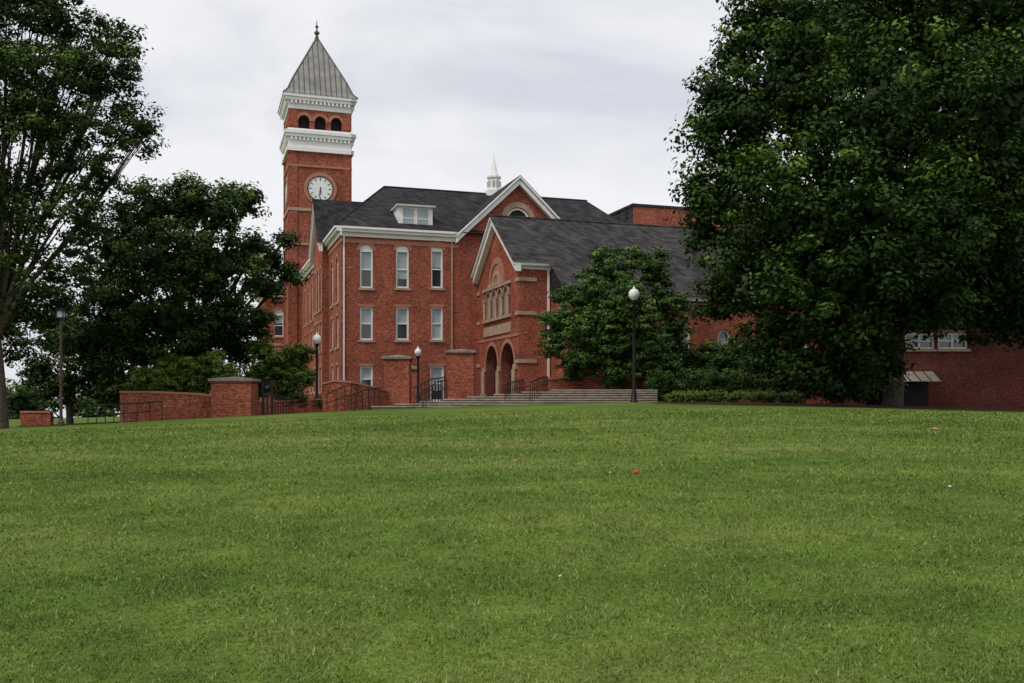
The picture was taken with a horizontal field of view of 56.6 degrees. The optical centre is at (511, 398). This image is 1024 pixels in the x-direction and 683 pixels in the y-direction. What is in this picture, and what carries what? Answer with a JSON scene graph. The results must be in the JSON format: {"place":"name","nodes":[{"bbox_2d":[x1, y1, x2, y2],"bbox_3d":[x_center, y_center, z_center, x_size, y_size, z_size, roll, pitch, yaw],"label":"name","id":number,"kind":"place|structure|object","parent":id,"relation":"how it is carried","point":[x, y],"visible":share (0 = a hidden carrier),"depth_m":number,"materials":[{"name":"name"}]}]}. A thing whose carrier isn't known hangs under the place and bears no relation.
{"place":"outdoors","nodes":[
{"label":"outdoors","id":0,"kind":"place"},
{"bbox_2d":[0,0,940,417],"label":"sky","id":1,"kind":"structure","parent":0,"point":[576,99],"materials":[{"name":"white"}]},
{"bbox_2d":[0,402,1023,682],"bbox_3d":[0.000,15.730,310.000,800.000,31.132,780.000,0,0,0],"label":"lawn ground","id":2,"kind":"structure","parent":0,"point":[644,576],"depth_m":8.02,"materials":[{"name":"green plant"}]},
{"bbox_2d":[20,411,53,425],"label":"brick garden wall","id":3,"kind":"structure","parent":2,"relation":"on","point":[29,418],"depth_m":57.80,"materials":[{"name":"brick"}]},
{"bbox_2d":[54,308,67,425],"bbox_3d":[-21.363,-1.479,45.000,0.440,5.729,0.440,0,0,0],"label":"lantern post","id":4,"kind":"object","parent":2,"relation":"on","point":[60,314],"visible":0.98,"depth_m":44.95,"materials":[{"name":"black metal"}]},
{"bbox_2d":[14,314,135,423],"bbox_3d":[-28.175,-2.122,61.965,8.563,8.484,5.103,0,0,0],"label":"oak tree","id":5,"kind":"object","parent":2,"relation":"on","point":[41,374],"visible":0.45,"depth_m":61.29,"materials":[{"name":"green plant"}]},
{"bbox_2d":[0,0,170,428],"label":"tall oak tree","id":6,"kind":"object","parent":2,"relation":"on","point":[41,125],"visible":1,"depth_m":45.44,"materials":[{"name":"green plant"}]},
{"bbox_2d":[87,401,161,423],"bbox_3d":[-19.753,0.857,48.551,3.562,1.514,0.174,0,0,-17],"label":"metal fence","id":7,"kind":"object","parent":2,"relation":"on","point":[124,413],"visible":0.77,"depth_m":48.45,"materials":[{"name":"black metal"}]},
{"bbox_2d":[5,377,258,418],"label":"distant trees","id":8,"kind":"object","parent":2,"relation":"on","point":[18,400],"visible":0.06,"depth_m":170.81,"materials":[{"name":"green plant"}]},
{"bbox_2d":[16,414,264,426],"bbox_3d":[-21.471,1.237,57.122,16.193,0.782,10.306,0,0,0],"label":"mulch bed","id":9,"kind":"object","parent":2,"relation":"on","point":[69,424],"visible":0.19,"depth_m":55.45,"materials":[{"name":"soil"}]},
{"bbox_2d":[40,170,311,391],"bbox_3d":[-19.263,-6.092,55.544,15.879,15.688,9.219,0,0,-20],"label":"oak tree","id":10,"kind":"object","parent":9,"relation":"on","point":[125,324],"visible":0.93,"depth_m":54.77,"materials":[{"name":"green plant"}]},
{"bbox_2d":[121,350,242,393],"bbox_3d":[-18.486,-1.293,53.439,6.998,3.043,2.949,0,0,0],"label":"terrace shrub","id":11,"kind":"object","parent":9,"relation":"on","point":[189,374],"visible":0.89,"depth_m":52.91,"materials":[{"name":"green plant"}]},
{"bbox_2d":[119,391,210,421],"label":"brick garden wall","id":12,"kind":"structure","parent":2,"relation":"on","point":[178,405],"depth_m":50.54,"materials":[{"name":"brick"}]},
{"bbox_2d":[208,377,260,417],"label":"brick pillar","id":13,"kind":"structure","parent":2,"relation":"on","point":[234,396],"depth_m":50.00,"materials":[{"name":"brick"}]},
{"bbox_2d":[262,377,272,413],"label":"iron gate","id":14,"kind":"structure","parent":2,"relation":"on","point":[267,387],"depth_m":50.44,"materials":[{"name":"black metal"}]},
{"bbox_2d":[275,398,291,413],"bbox_3d":[-12.614,0.534,52.500,0.068,1.143,3.056,0,0,4],"label":"handrail","id":15,"kind":"object","parent":2,"relation":"on","point":[283,399],"visible":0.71,"depth_m":52.48,"materials":[{"name":"black metal"}]},
{"bbox_2d":[258,398,322,414],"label":"brick garden wall","id":16,"kind":"structure","parent":2,"relation":"on","point":[309,407],"depth_m":55.74,"materials":[{"name":"brick"}]},
{"bbox_2d":[276,392,322,408],"bbox_3d":[-12.419,0.135,55.972,3.510,1.147,1.378,0,0,0],"label":"ivy bush","id":17,"kind":"object","parent":2,"relation":"on","point":[297,396],"visible":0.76,"depth_m":55.72,"materials":[{"name":"green plant"}]},
{"bbox_2d":[313,333,320,396],"bbox_3d":[-11.700,-1.589,57.000,0.520,4.942,0.520,0,0,0],"label":"street lamp","id":18,"kind":"object","parent":2,"relation":"on","point":[317,339],"visible":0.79,"depth_m":56.93,"materials":[{"name":"black metal"}]},
{"bbox_2d":[327,384,356,410],"bbox_3d":[-9.511,0.104,52.865,0.260,1.925,2.159,0,0,41],"label":"handrail","id":19,"kind":"object","parent":2,"relation":"on","point":[336,394],"visible":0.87,"depth_m":52.61,"materials":[{"name":"black metal"}]},
{"bbox_2d":[322,380,387,411],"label":"brick garden wall","id":20,"kind":"structure","parent":2,"relation":"on","point":[345,401],"depth_m":53.68,"materials":[{"name":"red brick"}]},
{"bbox_2d":[348,387,379,410],"bbox_3d":[-8.054,0.198,51.978,0.140,1.707,2.508,0,0,36],"label":"handrail","id":21,"kind":"object","parent":2,"relation":"on","point":[374,396],"visible":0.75,"depth_m":51.86,"materials":[{"name":"black metal"}]},
{"bbox_2d":[381,355,413,405],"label":"brick pillar","id":22,"kind":"structure","parent":2,"relation":"on","point":[398,377],"depth_m":56.00,"materials":[{"name":"red brick"}]},
{"bbox_2d":[371,389,657,409],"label":"entrance steps","id":23,"kind":"structure","parent":2,"relation":"on","point":[552,396],"depth_m":52.22,"materials":[{"name":"concrete"}]},
{"bbox_2d":[413,377,444,405],"bbox_3d":[-4.595,-0.235,52.716,0.184,2.130,4.832,0,0,16],"label":"handrail","id":24,"kind":"object","parent":23,"relation":"on","point":[438,378],"visible":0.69,"depth_m":52.67,"materials":[{"name":"black metal"}]},
{"bbox_2d":[423,379,446,405],"bbox_3d":[-4.245,-0.160,52.700,0.072,1.980,4.746,0,0,12],"label":"handrail","id":25,"kind":"object","parent":23,"relation":"on","point":[442,389],"visible":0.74,"depth_m":53.05,"materials":[{"name":"black metal"}]},
{"bbox_2d":[504,379,523,395],"bbox_3d":[0.194,-0.383,54.245,0.117,1.582,5.656,0,0,11],"label":"handrail","id":26,"kind":"object","parent":23,"relation":"on","point":[517,388],"visible":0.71,"depth_m":54.26,"materials":[{"name":"black metal"}]},
{"bbox_2d":[529,376,547,398],"bbox_3d":[1.659,-0.527,54.230,0.254,1.654,5.673,0,0,12],"label":"handrail","id":27,"kind":"object","parent":23,"relation":"on","point":[543,384],"visible":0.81,"depth_m":53.30,"materials":[{"name":"black metal"}]},
{"bbox_2d":[547,375,603,391],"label":"brick garden wall","id":28,"kind":"structure","parent":2,"relation":"on","point":[586,382],"depth_m":57.81,"materials":[{"name":"brick"}]},
{"bbox_2d":[256,22,963,403],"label":"clock tower hall","id":29,"kind":"structure","parent":2,"relation":"on","point":[430,274],"depth_m":70.00,"materials":[{"name":"red brick"}]},
{"bbox_2d":[298,157,559,400],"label":"windows and trim","id":30,"kind":"structure","parent":29,"relation":"in","point":[404,213],"depth_m":70.09,"materials":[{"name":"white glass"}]},
{"bbox_2d":[534,244,697,388],"bbox_3d":[6.310,-4.382,56.632,9.975,10.136,6.370,0,0,0],"label":"redbud tree","id":31,"kind":"object","parent":2,"relation":"on","point":[613,327],"visible":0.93,"depth_m":56.10,"materials":[{"name":"green plant"}]},
{"bbox_2d":[629,287,638,401],"bbox_3d":[6.421,-2.862,50.000,0.580,6.280,0.580,0,0,0],"label":"street lamp","id":32,"kind":"object","parent":2,"relation":"on","point":[633,294],"visible":0.98,"depth_m":49.93,"materials":[{"name":"black metal"}]},
{"bbox_2d":[636,334,753,382],"bbox_3d":[11.985,-2.236,60.011,8.550,3.755,4.194,0,0,0],"label":"dark shrub","id":33,"kind":"object","parent":2,"relation":"on","point":[722,357],"visible":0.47,"depth_m":59.22,"materials":[{"name":"green plant"}]},
{"bbox_2d":[642,364,778,401],"bbox_3d":[11.740,-0.904,54.003,8.686,2.194,2.954,0,0,0],"label":"boxwood hedge","id":34,"kind":"object","parent":2,"relation":"on","point":[692,380],"visible":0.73,"depth_m":53.61,"materials":[{"name":"green plant"}]},
{"bbox_2d":[764,368,910,404],"bbox_3d":[17.552,-0.816,52.006,7.627,2.732,3.525,0,0,0],"label":"dark shrub","id":35,"kind":"object","parent":2,"relation":"on","point":[872,399],"visible":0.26,"depth_m":51.61,"materials":[{"name":"green plant"}]},
{"bbox_2d":[654,402,1023,410],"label":"mulch bed","id":36,"kind":"object","parent":2,"relation":"on","point":[843,405],"visible":0.93,"depth_m":40.40,"materials":[{"name":"soil"}]},
{"bbox_2d":[662,388,804,402],"bbox_3d":[11.375,-0.089,48.962,7.390,0.929,1.475,0,0,0],"label":"hedge","id":37,"kind":"object","parent":36,"relation":"on","point":[757,396],"visible":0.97,"depth_m":48.78,"materials":[{"name":"green plant"}]},
{"bbox_2d":[664,0,1023,405],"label":"magnolia tree","id":38,"kind":"object","parent":36,"relation":"on","point":[939,218],"visible":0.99,"depth_m":38.62,"materials":[{"name":"green plant"}]},
{"bbox_2d":[839,315,1023,408],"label":"brick building","id":39,"kind":"structure","parent":2,"relation":"on","point":[947,372],"depth_m":60.00,"materials":[{"name":"red brick"}]},
{"bbox_2d":[883,315,1001,405],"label":"windows and awning","id":40,"kind":"structure","parent":39,"relation":"in","point":[918,383],"depth_m":59.95,"materials":[{"name":"white glass"}]},
{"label":"paved terrace","id":41,"kind":"structure","parent":0,"visible":0},
{"bbox_2d":[236,336,319,399],"bbox_3d":[-14.440,-1.667,57.910,5.221,4.331,3.519,0,0,-20],"label":"viburnum shrub","id":42,"kind":"object","parent":41,"relation":"on","point":[286,372],"visible":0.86,"depth_m":57.41,"materials":[{"name":"green plant"}]},
{"bbox_2d":[412,366,419,402],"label":"brick pillar","id":43,"kind":"structure","parent":41,"relation":"on","point":[414,378],"depth_m":62.00,"materials":[{"name":"brick"}]},
{"bbox_2d":[415,347,420,402],"bbox_3d":[-5.937,-1.490,60.000,0.440,3.781,0.440,0,0,0],"label":"street lamp","id":44,"kind":"object","parent":41,"relation":"on","point":[417,352],"visible":0.88,"depth_m":59.93,"materials":[{"name":"black metal"}]},
{"bbox_2d":[445,349,476,398],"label":"brick pillar","id":45,"kind":"structure","parent":41,"relation":"on","point":[460,373],"depth_m":57.00,"materials":[{"name":"brick"}]}
]}

